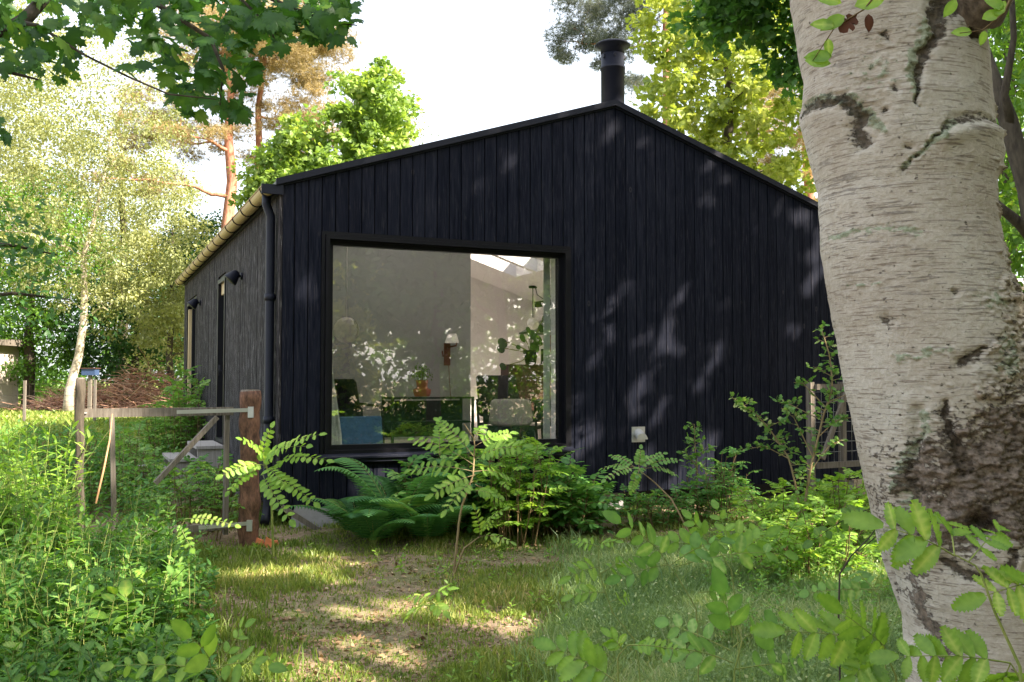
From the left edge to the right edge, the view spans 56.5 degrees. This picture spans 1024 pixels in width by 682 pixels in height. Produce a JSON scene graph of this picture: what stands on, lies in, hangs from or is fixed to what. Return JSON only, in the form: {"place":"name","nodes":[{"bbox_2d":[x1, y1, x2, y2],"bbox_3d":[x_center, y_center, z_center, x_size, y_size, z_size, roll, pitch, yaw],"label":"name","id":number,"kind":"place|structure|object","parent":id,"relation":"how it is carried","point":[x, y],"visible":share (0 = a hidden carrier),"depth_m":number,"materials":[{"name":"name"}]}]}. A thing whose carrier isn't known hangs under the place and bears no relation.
{"place":"outdoors","nodes":[
{"label":"outdoors","id":0,"kind":"place"},
{"bbox_2d":[0,401,183,464],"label":"lawn grass","id":1,"kind":"structure","parent":0,"point":[15,415],"depth_m":20.58,"materials":[{"name":"green plant"}]},
{"bbox_2d":[9,524,319,681],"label":"grass","id":2,"kind":"structure","parent":0,"point":[226,632],"depth_m":5.61,"materials":[{"name":"green plant"}]},
{"bbox_2d":[0,381,875,681],"bbox_3d":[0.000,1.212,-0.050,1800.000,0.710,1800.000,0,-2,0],"label":"ground","id":3,"kind":"structure","parent":0,"point":[416,585],"depth_m":6.79,"materials":[{"name":"brown soil"}]},
{"bbox_2d":[0,340,26,408],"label":"garden shed","id":4,"kind":"structure","parent":3,"relation":"on","point":[8,349],"depth_m":28.34,"materials":[{"name":"grey wood"}]},
{"bbox_2d":[0,413,96,586],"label":"goldenrod","id":5,"kind":"object","parent":3,"relation":"on","point":[25,477],"visible":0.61,"depth_m":6.65,"materials":[{"name":"green plant"}]},
{"bbox_2d":[0,41,104,298],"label":"broadleaf tree","id":6,"kind":"object","parent":3,"relation":"on","point":[25,139],"visible":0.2,"depth_m":33.48,"materials":[{"name":"green plant"}]},
{"bbox_2d":[0,168,128,406],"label":"broadleaf tree","id":7,"kind":"object","parent":3,"relation":"on","point":[26,367],"visible":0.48,"depth_m":28.67,"materials":[{"name":"green plant"}]},
{"bbox_2d":[5,425,134,514],"bbox_3d":[-5.360,1.466,11.428,1.339,1.037,3.712,1,-3,-28],"label":"shrub","id":8,"kind":"object","parent":3,"relation":"on","point":[53,448],"visible":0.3,"depth_m":10.74,"materials":[{"name":"green plant"}]},
{"bbox_2d":[74,377,85,548],"bbox_3d":[-3.678,1.142,8.111,0.099,1.672,0.080,0,-2,0],"label":"post","id":9,"kind":"object","parent":3,"relation":"on","point":[80,400],"visible":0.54,"depth_m":8.10,"materials":[{"name":"brown wood"}]},
{"bbox_2d":[80,368,100,408],"bbox_3d":[-10.611,1.318,23.966,0.400,1.285,0.300,0,-2,0],"label":"nest box","id":10,"kind":"object","parent":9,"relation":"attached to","point":[90,372],"visible":0.86,"depth_m":23.92,"materials":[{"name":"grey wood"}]},
{"bbox_2d":[0,379,176,420],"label":"wire fence","id":11,"kind":"object","parent":3,"relation":"on","point":[24,395],"visible":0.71,"depth_m":20.96,"materials":[{"name":"wood"}]},
{"bbox_2d":[0,417,177,523],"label":"undergrowth","id":12,"kind":"object","parent":3,"relation":"on","point":[160,490],"visible":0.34,"depth_m":10.57,"materials":[{"name":"green plant"}]},
{"bbox_2d":[0,348,182,411],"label":"brushwood heap","id":13,"kind":"object","parent":3,"relation":"on","point":[105,398],"visible":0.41,"depth_m":26.50,"materials":[{"name":"brown wood"}]},
{"bbox_2d":[0,448,205,681],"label":"nettles","id":14,"kind":"object","parent":3,"relation":"on","point":[101,675],"visible":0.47,"depth_m":5.15,"materials":[{"name":"green plant"}]},
{"bbox_2d":[0,0,212,410],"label":"birch tree","id":15,"kind":"object","parent":3,"relation":"on","point":[34,130],"visible":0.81,"depth_m":23.97,"materials":[{"name":"green plant"}]},
{"bbox_2d":[0,428,222,681],"bbox_3d":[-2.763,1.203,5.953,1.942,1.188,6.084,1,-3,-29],"label":"undergrowth","id":16,"kind":"object","parent":3,"relation":"on","point":[159,634],"visible":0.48,"depth_m":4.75,"materials":[{"name":"green plant"}]},
{"bbox_2d":[40,249,183,400],"bbox_3d":[-11.883,-0.351,29.980,5.711,5.360,4.607,0,-2,0],"label":"broadleaf tree","id":17,"kind":"object","parent":3,"relation":"on","point":[115,349],"visible":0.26,"depth_m":29.16,"materials":[{"name":"green plant"}]},
{"bbox_2d":[35,94,211,397],"bbox_3d":[-15.561,-3.710,38.345,7.414,12.777,7.239,0,-2,0],"label":"broadleaf tree","id":18,"kind":"object","parent":3,"relation":"on","point":[122,221],"visible":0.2,"depth_m":37.84,"materials":[{"name":"green plant"}]},
{"bbox_2d":[85,421,177,509],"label":"shrub","id":19,"kind":"object","parent":3,"relation":"on","point":[139,450],"visible":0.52,"depth_m":11.81,"materials":[{"name":"green plant"}]},
{"bbox_2d":[79,208,220,399],"bbox_3d":[-9.729,-0.765,27.246,4.711,5.967,4.367,2,-3,-44],"label":"broadleaf tree","id":20,"kind":"object","parent":3,"relation":"on","point":[171,312],"visible":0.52,"depth_m":26.39,"materials":[{"name":"green plant"}]},
{"bbox_2d":[125,385,205,459],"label":"shrub","id":21,"kind":"object","parent":3,"relation":"on","point":[185,420],"visible":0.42,"depth_m":15.48,"materials":[{"name":"green plant"}]},
{"bbox_2d":[144,365,210,451],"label":"shrub","id":22,"kind":"object","parent":3,"relation":"on","point":[194,381],"visible":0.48,"depth_m":15.27,"materials":[{"name":"green plant"}]},
{"bbox_2d":[138,208,222,303],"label":"broadleaf tree","id":23,"kind":"object","parent":3,"relation":"on","point":[209,227],"visible":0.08,"depth_m":33.69,"materials":[{"name":"green plant"}]},
{"bbox_2d":[139,440,222,495],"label":"garden steps","id":24,"kind":"structure","parent":3,"relation":"on","point":[203,447],"depth_m":12.87,"materials":[{"name":"grey stone"}]},
{"bbox_2d":[0,0,364,340],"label":"maple tree","id":25,"kind":"object","parent":3,"relation":"on","point":[252,23],"visible":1,"depth_m":4.29,"materials":[{"name":"green plant"}]},
{"bbox_2d":[99,619,287,681],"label":"oval leaf shoot","id":26,"kind":"object","parent":3,"relation":"on","point":[182,629],"visible":1,"depth_m":2.79,"materials":[{"name":"green plant"}]},
{"bbox_2d":[164,449,239,515],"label":"shrub","id":27,"kind":"object","parent":3,"relation":"on","point":[200,469],"visible":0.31,"depth_m":10.35,"materials":[{"name":"green plant"}]},
{"bbox_2d":[163,513,240,599],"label":"robinia shoot","id":28,"kind":"object","parent":3,"relation":"on","point":[192,550],"visible":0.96,"depth_m":5.87,"materials":[{"name":"green plant"}]},
{"bbox_2d":[141,461,263,539],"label":"shrub","id":29,"kind":"object","parent":3,"relation":"on","point":[180,495],"visible":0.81,"depth_m":9.16,"materials":[{"name":"green plant"}]},
{"bbox_2d":[79,0,362,228],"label":"pine tree","id":30,"kind":"object","parent":3,"relation":"on","point":[225,133],"visible":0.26,"depth_m":31.12,"materials":[{"name":"orange plant"}]},
{"bbox_2d":[237,389,261,546],"bbox_3d":[-2.429,1.238,8.820,0.210,1.586,0.204,0,-2,0],"label":"post","id":31,"kind":"object","parent":3,"relation":"on","point":[249,493],"visible":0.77,"depth_m":8.75,"materials":[{"name":"brown wood"}]},
{"bbox_2d":[84,407,253,536],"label":"garden gate","id":32,"kind":"structure","parent":31,"relation":"attached to","point":[226,412],"depth_m":8.52,"materials":[{"name":"grey wood"}]},
{"bbox_2d":[94,414,112,503],"bbox_3d":[-3.325,0.954,7.818,0.052,0.695,0.521,0,-2,-10],"label":"cane","id":33,"kind":"object","parent":32,"relation":"attached to","point":[99,487],"visible":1,"depth_m":7.69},
{"bbox_2d":[238,617,292,681],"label":"oval leaf shoot","id":34,"kind":"object","parent":3,"relation":"on","point":[273,656],"visible":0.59,"depth_m":3.29,"materials":[{"name":"green plant"}]},
{"bbox_2d":[256,537,278,546],"bbox_3d":[-2.231,1.825,8.683,0.224,0.110,0.128,0,-2,0],"label":"brick rubble","id":35,"kind":"object","parent":3,"relation":"on","point":[268,541],"visible":0.58,"depth_m":8.63,"materials":[{"name":"orange brick"}]},
{"bbox_2d":[215,421,334,556],"bbox_3d":[-1.881,1.267,7.844,0.873,1.204,0.720,-1,-3,29],"label":"robinia shoot","id":36,"kind":"object","parent":3,"relation":"on","point":[266,453],"visible":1,"depth_m":7.85,"materials":[{"name":"green plant"}]},
{"bbox_2d":[193,1,401,168],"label":"pine tree","id":37,"kind":"object","parent":3,"relation":"on","point":[285,102],"visible":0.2,"depth_m":32.00,"materials":[{"name":"green plant"}]},
{"bbox_2d":[280,505,341,529],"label":"concrete slab","id":38,"kind":"structure","parent":3,"relation":"on","point":[303,516],"depth_m":9.57,"materials":[{"name":"grey concrete"}]},
{"bbox_2d":[224,55,423,211],"bbox_3d":[-4.773,-2.465,24.552,5.048,10.072,3.751,0,-2,0],"label":"maple tree","id":39,"kind":"object","parent":3,"relation":"on","point":[376,115],"visible":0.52,"depth_m":24.00,"materials":[{"name":"green plant"}]},
{"bbox_2d":[276,497,382,537],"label":"fern","id":40,"kind":"object","parent":3,"relation":"on","point":[337,502],"visible":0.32,"depth_m":9.00,"materials":[{"name":"green plant"}]},
{"bbox_2d":[300,496,447,544],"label":"fern","id":41,"kind":"object","parent":3,"relation":"on","point":[377,527],"visible":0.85,"depth_m":8.68,"materials":[{"name":"green plant"}]},
{"bbox_2d":[316,457,480,534],"bbox_3d":[-1.077,1.508,9.217,1.383,0.743,1.521,-2,-3,40],"label":"fern","id":42,"kind":"object","parent":3,"relation":"on","point":[371,489],"visible":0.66,"depth_m":9.11,"materials":[{"name":"green plant"}]},
{"bbox_2d":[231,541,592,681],"bbox_3d":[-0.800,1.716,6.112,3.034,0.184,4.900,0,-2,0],"label":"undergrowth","id":43,"kind":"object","parent":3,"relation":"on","point":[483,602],"visible":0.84,"depth_m":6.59,"materials":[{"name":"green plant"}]},
{"bbox_2d":[402,106,440,145],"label":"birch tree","id":44,"kind":"object","parent":3,"relation":"on","point":[416,128],"visible":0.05,"depth_m":30.08,"materials":[{"name":"green plant"}]},
{"bbox_2d":[354,483,490,541],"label":"fern","id":45,"kind":"object","parent":3,"relation":"on","point":[421,526],"visible":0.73,"depth_m":8.72,"materials":[{"name":"green plant"}]},
{"bbox_2d":[403,585,459,681],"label":"maple seedling","id":46,"kind":"object","parent":3,"relation":"on","point":[437,610],"visible":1,"depth_m":4.53,"materials":[{"name":"green plant"}]},
{"bbox_2d":[380,441,494,532],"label":"shrub","id":47,"kind":"object","parent":3,"relation":"on","point":[401,477],"visible":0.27,"depth_m":9.43,"materials":[{"name":"green plant"}]},
{"bbox_2d":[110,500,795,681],"bbox_3d":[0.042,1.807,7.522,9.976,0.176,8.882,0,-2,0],"label":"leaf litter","id":48,"kind":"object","parent":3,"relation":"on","point":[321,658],"visible":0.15,"depth_m":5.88,"materials":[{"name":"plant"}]},
{"bbox_2d":[403,417,533,575],"bbox_3d":[-0.361,1.217,7.429,1.053,1.235,0.706,0,-2,0],"label":"rowan sapling","id":49,"kind":"object","parent":3,"relation":"on","point":[467,488],"visible":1,"depth_m":7.46,"materials":[{"name":"green plant"}]},
{"bbox_2d":[118,496,875,681],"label":"grass","id":50,"kind":"structure","parent":3,"relation":"on","point":[305,573],"depth_m":6.94,"materials":[{"name":"green plant"}]},
{"bbox_2d":[1,265,1023,400],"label":"hedge","id":51,"kind":"object","parent":3,"relation":"on","point":[49,382],"visible":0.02,"depth_m":41.39,"materials":[{"name":"green plant"}]},
{"bbox_2d":[436,441,598,537],"bbox_3d":[-0.071,1.464,9.579,1.893,0.966,1.508,0,-2,0],"label":"shrub","id":52,"kind":"object","parent":3,"relation":"on","point":[488,512],"visible":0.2,"depth_m":9.30,"materials":[{"name":"green plant"}]},
{"bbox_2d":[175,38,862,526],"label":"house","id":53,"kind":"structure","parent":3,"relation":"on","point":[687,278],"depth_m":11.42,"materials":[{"name":"black paint"}]},
{"bbox_2d":[186,297,196,426],"bbox_3d":[-5.858,0.430,17.495,0.189,2.350,1.700,1,-3,-24],"label":"glazed door","id":54,"kind":"structure","parent":53,"relation":"in","point":[191,313],"depth_m":18.06,"materials":[{"name":"black paint"}]},
{"bbox_2d":[216,276,225,443],"bbox_3d":[-4.139,0.271,13.655,0.189,2.350,0.780,1,-3,-24],"label":"glazed door","id":55,"kind":"structure","parent":53,"relation":"in","point":[221,307],"depth_m":13.94,"materials":[{"name":"black paint"}]},
{"bbox_2d":[332,364,341,444],"bbox_3d":[-1.953,0.089,10.134,0.350,2.402,0.059,1,-3,-24],"label":"curtain","id":56,"kind":"object","parent":53,"relation":"hanging from","point":[336,434],"visible":0.09,"depth_m":10.14,"materials":[{"name":"grey fabric"}]},
{"bbox_2d":[334,247,359,342],"bbox_3d":[-2.070,-0.787,11.950,0.330,1.634,0.322,1,-3,-24],"label":"pendant lamp","id":57,"kind":"object","parent":53,"relation":"hanging from","point":[346,329],"visible":0.92,"depth_m":11.83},
{"bbox_2d":[334,379,384,443],"bbox_3d":[-2.106,0.906,11.436,0.935,0.902,0.915,1,-3,-32],"label":"armchair","id":58,"kind":"object","parent":53,"relation":"on","point":[357,426],"visible":0.51,"depth_m":11.25,"materials":[{"name":"blue fabric"}]},
{"bbox_2d":[381,396,473,442],"bbox_3d":[-1.158,1.093,13.130,1.182,0.664,0.482,1,-3,-24],"label":"console table","id":59,"kind":"object","parent":53,"relation":"on","point":[408,419],"visible":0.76,"depth_m":13.25,"materials":[{"name":"black metal"}]},
{"bbox_2d":[406,363,432,395],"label":"potted plant","id":60,"kind":"object","parent":59,"relation":"on","point":[422,389],"visible":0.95,"depth_m":12.99,"materials":[{"name":"green plant"}]},
{"bbox_2d":[318,231,574,462],"bbox_3d":[-0.697,0.082,10.429,2.905,2.371,0.430,1,-3,-24],"label":"window","id":61,"kind":"structure","parent":53,"relation":"in","point":[326,449],"depth_m":10.30,"materials":[{"name":"black paint"}]},
{"bbox_2d":[442,334,458,395],"bbox_3d":[-0.941,0.520,14.455,0.271,1.261,0.250,1,-3,-24],"label":"wall lamp","id":62,"kind":"object","parent":53,"relation":"attached to","point":[451,338],"visible":0.93,"depth_m":14.54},
{"bbox_2d":[476,375,542,439],"bbox_3d":[-0.068,0.993,14.265,0.785,0.962,0.853,1,-3,-29],"label":"armchair","id":63,"kind":"object","parent":53,"relation":"on","point":[490,388],"visible":0.41,"depth_m":14.42,"materials":[{"name":"black fabric"}]},
{"bbox_2d":[487,399,534,439],"bbox_3d":[-0.014,1.071,12.300,0.500,0.640,0.400,1,-3,-24],"label":"chair","id":64,"kind":"object","parent":53,"relation":"on","point":[510,415],"visible":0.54,"depth_m":12.14,"materials":[{"name":"grey fabric"}]},
{"bbox_2d":[499,364,550,421],"bbox_3d":[0.702,1.063,18.762,1.840,1.190,0.538,1,-3,-24],"label":"window","id":65,"kind":"structure","parent":53,"relation":"on","point":[529,378],"depth_m":18.34,"materials":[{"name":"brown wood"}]},
{"bbox_2d":[497,317,550,369],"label":"potted plant","id":66,"kind":"object","parent":65,"relation":"on","point":[530,355],"visible":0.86,"depth_m":18.51,"materials":[{"name":"green plant"}]},
{"bbox_2d":[519,319,550,334],"bbox_3d":[0.602,-0.321,20.747,0.570,0.320,0.940,1,-3,-24],"label":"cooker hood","id":67,"kind":"object","parent":53,"relation":"attached to","point":[526,332],"visible":0.28,"depth_m":20.69,"materials":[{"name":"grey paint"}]},
{"bbox_2d":[527,286,550,329],"bbox_3d":[0.622,-0.697,20.279,0.653,0.930,0.260,1,-3,-24],"label":"pendant lamp","id":68,"kind":"object","parent":53,"relation":"hanging from","point":[532,323],"visible":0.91,"depth_m":20.12,"materials":[{"name":"white metal"}]},
{"bbox_2d":[543,258,549,438],"bbox_3d":[0.516,0.135,11.238,0.350,2.402,0.059,1,-3,-24],"label":"curtain","id":69,"kind":"object","parent":53,"relation":"hanging from","point":[546,348],"visible":0.84,"depth_m":11.18,"materials":[{"name":"grey fabric"}]},
{"bbox_2d":[469,433,574,546],"bbox_3d":[0.082,1.387,8.908,0.985,1.045,1.216,0,-2,0],"label":"shrub","id":70,"kind":"object","parent":3,"relation":"on","point":[517,491],"visible":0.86,"depth_m":8.78,"materials":[{"name":"green plant"}]},
{"bbox_2d":[507,447,634,537],"bbox_3d":[0.549,1.469,9.563,1.481,0.954,1.647,0,-2,0],"label":"shrub","id":71,"kind":"object","parent":3,"relation":"on","point":[593,505],"visible":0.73,"depth_m":9.18,"materials":[{"name":"green plant"}]},
{"bbox_2d":[558,537,640,681],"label":"rowan seedling","id":72,"kind":"object","parent":3,"relation":"on","point":[587,587],"visible":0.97,"depth_m":3.55,"materials":[{"name":"green plant"}]},
{"bbox_2d":[532,627,689,681],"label":"rowan shoot","id":73,"kind":"object","parent":3,"relation":"on","point":[582,645],"visible":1,"depth_m":2.38,"materials":[{"name":"green plant"}]},
{"bbox_2d":[540,0,691,124],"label":"pine tree","id":74,"kind":"object","parent":3,"relation":"on","point":[600,10],"visible":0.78,"depth_m":29.22,"materials":[{"name":"green plant"}]},
{"bbox_2d":[598,444,690,534],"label":"robinia seedling","id":75,"kind":"object","parent":3,"relation":"on","point":[635,476],"visible":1,"depth_m":7.96,"materials":[{"name":"green plant"}]},
{"bbox_2d":[585,484,710,528],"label":"shrub","id":76,"kind":"object","parent":3,"relation":"on","point":[685,503],"visible":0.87,"depth_m":9.71,"materials":[{"name":"green plant"}]},
{"bbox_2d":[484,520,904,681],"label":"wispy grass","id":77,"kind":"structure","parent":3,"relation":"on","point":[630,671],"depth_m":5.74,"materials":[{"name":"green plant"}]},
{"bbox_2d":[676,421,716,488],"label":"hawthorn sapling","id":78,"kind":"object","parent":3,"relation":"on","point":[698,454],"visible":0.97,"depth_m":10.34,"materials":[{"name":"green plant"}]},
{"bbox_2d":[601,510,798,681],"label":"rose shoot","id":79,"kind":"object","parent":3,"relation":"on","point":[645,550],"visible":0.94,"depth_m":3.35,"materials":[{"name":"green plant"}]},
{"bbox_2d":[632,565,803,681],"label":"rose shoot","id":80,"kind":"object","parent":3,"relation":"on","point":[719,618],"visible":0.96,"depth_m":2.55,"materials":[{"name":"green plant"}]},
{"bbox_2d":[654,499,781,681],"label":"rose shoot","id":81,"kind":"object","parent":3,"relation":"on","point":[752,533],"visible":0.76,"depth_m":4.17,"materials":[{"name":"green plant"}]},
{"bbox_2d":[673,446,763,523],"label":"shrub","id":82,"kind":"object","parent":3,"relation":"on","point":[716,490],"visible":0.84,"depth_m":10.01,"materials":[{"name":"green plant"}]},
{"bbox_2d":[625,0,817,201],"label":"maple tree","id":83,"kind":"object","parent":3,"relation":"on","point":[723,110],"visible":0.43,"depth_m":20.63,"materials":[{"name":"green plant"}]},
{"bbox_2d":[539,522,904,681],"bbox_3d":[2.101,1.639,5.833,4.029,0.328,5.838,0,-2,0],"label":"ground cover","id":84,"kind":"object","parent":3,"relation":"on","point":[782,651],"visible":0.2,"depth_m":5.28,"materials":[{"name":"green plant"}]},
{"bbox_2d":[665,0,803,104],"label":"maple tree","id":85,"kind":"object","parent":3,"relation":"on","point":[723,22],"visible":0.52,"depth_m":15.50,"materials":[{"name":"green plant"}]},
{"bbox_2d":[729,392,805,531],"bbox_3d":[2.348,1.142,8.461,0.825,1.385,0.349,1,-3,-21],"label":"hawthorn sapling","id":86,"kind":"object","parent":3,"relation":"on","point":[767,429],"visible":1,"depth_m":8.46,"materials":[{"name":"green plant"}]},
{"bbox_2d":[733,73,817,200],"bbox_3d":[8.162,-3.312,27.062,5.179,12.333,3.937,0,-2,0],"label":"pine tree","id":87,"kind":"object","parent":3,"relation":"on","point":[767,158],"visible":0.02,"depth_m":27.09,"materials":[{"name":"green plant"}]},
{"bbox_2d":[717,467,870,538],"bbox_3d":[2.822,1.515,8.918,1.880,0.719,1.770,0,-2,0],"label":"shrub","id":88,"kind":"object","parent":3,"relation":"on","point":[776,506],"visible":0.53,"depth_m":8.70,"materials":[{"name":"green plant"}]},
{"bbox_2d":[702,493,886,579],"bbox_3d":[2.251,1.457,7.285,1.739,0.652,1.796,0,-2,0],"label":"shrub","id":89,"kind":"object","parent":3,"relation":"on","point":[789,537],"visible":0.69,"depth_m":6.90,"materials":[{"name":"green plant"}]},
{"bbox_2d":[700,507,902,655],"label":"undergrowth","id":90,"kind":"object","parent":3,"relation":"on","point":[814,574],"visible":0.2,"depth_m":6.34,"materials":[{"name":"green plant"}]},
{"bbox_2d":[769,320,850,522],"bbox_3d":[2.715,0.817,8.458,0.833,1.994,0.321,-1,-2,15],"label":"hawthorn sapling","id":91,"kind":"object","parent":3,"relation":"on","point":[835,371],"visible":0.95,"depth_m":8.46,"materials":[{"name":"green plant"}]},
{"bbox_2d":[750,592,896,681],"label":"rowan shoot","id":92,"kind":"object","parent":3,"relation":"on","point":[850,649],"visible":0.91,"depth_m":1.99,"materials":[{"name":"green plant"}]},
{"bbox_2d":[806,382,860,498],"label":"side gate","id":93,"kind":"structure","parent":3,"relation":"on","point":[841,462],"depth_m":11.35,"materials":[{"name":"grey wood"}]},
{"bbox_2d":[803,504,875,680],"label":"robinia shoot","id":94,"kind":"object","parent":3,"relation":"on","point":[808,544],"visible":0.68,"depth_m":2.91,"materials":[{"name":"green plant"}]},
{"bbox_2d":[798,567,885,668],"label":"robinia shoot","id":95,"kind":"object","parent":3,"relation":"on","point":[857,587],"visible":0.91,"depth_m":3.00,"materials":[{"name":"green plant"}]},
{"bbox_2d":[790,0,1023,681],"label":"birch tree","id":96,"kind":"object","parent":3,"relation":"on","point":[904,134],"visible":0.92,"depth_m":2.43,"materials":[{"name":"white plant"}]},
{"bbox_2d":[804,0,883,66],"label":"birch twig","id":97,"kind":"object","parent":96,"relation":"attached to","point":[820,57],"visible":1,"depth_m":1.73,"materials":[{"name":"green plant"}]},
{"bbox_2d":[943,0,1009,45],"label":"birch twig","id":98,"kind":"object","parent":96,"relation":"attached to","point":[997,11],"visible":1,"depth_m":1.83,"materials":[{"name":"green plant"}]},
{"bbox_2d":[840,499,1022,681],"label":"rowan shoot","id":99,"kind":"object","parent":3,"relation":"on","point":[910,546],"visible":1,"depth_m":1.74,"materials":[{"name":"green plant"}]},
{"bbox_2d":[866,625,1023,681],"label":"rowan shoot","id":100,"kind":"object","parent":3,"relation":"on","point":[970,643],"visible":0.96,"depth_m":1.89,"materials":[{"name":"green plant"}]},
{"bbox_2d":[951,564,1023,622],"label":"rowan shoot","id":101,"kind":"object","parent":3,"relation":"on","point":[1006,576],"visible":1,"depth_m":1.73,"materials":[{"name":"green plant"}]},
{"bbox_2d":[987,2,1023,278],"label":"broadleaf tree","id":102,"kind":"object","parent":3,"relation":"on","point":[1020,247],"visible":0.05,"depth_m":18.51,"materials":[{"name":"green plant"}]},
{"bbox_2d":[988,0,1023,301],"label":"young tree","id":103,"kind":"object","parent":3,"relation":"on","point":[1010,112],"visible":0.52,"depth_m":7.16,"materials":[{"name":"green plant"}]},
{"bbox_2d":[0,0,1023,379],"label":"sky","id":104,"kind":"structure","parent":0,"point":[473,65],"materials":[{"name":"white"}]},
{"bbox_2d":[533,399,550,438],"bbox_3d":[0.760,1.117,13.137,0.785,0.622,0.852,1,-3,-20],"label":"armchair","id":105,"kind":"object","parent":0,"point":[538,408],"visible":0.27,"depth_m":13.22,"materials":[{"name":"metal"}]},
{"bbox_2d":[541,349,542,364],"bbox_3d":[0.655,0.312,18.750,0.184,0.310,0.184,1,-3,-24],"label":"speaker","id":106,"kind":"object","parent":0,"point":[541,356],"visible":0.16,"depth_m":18.69}
]}

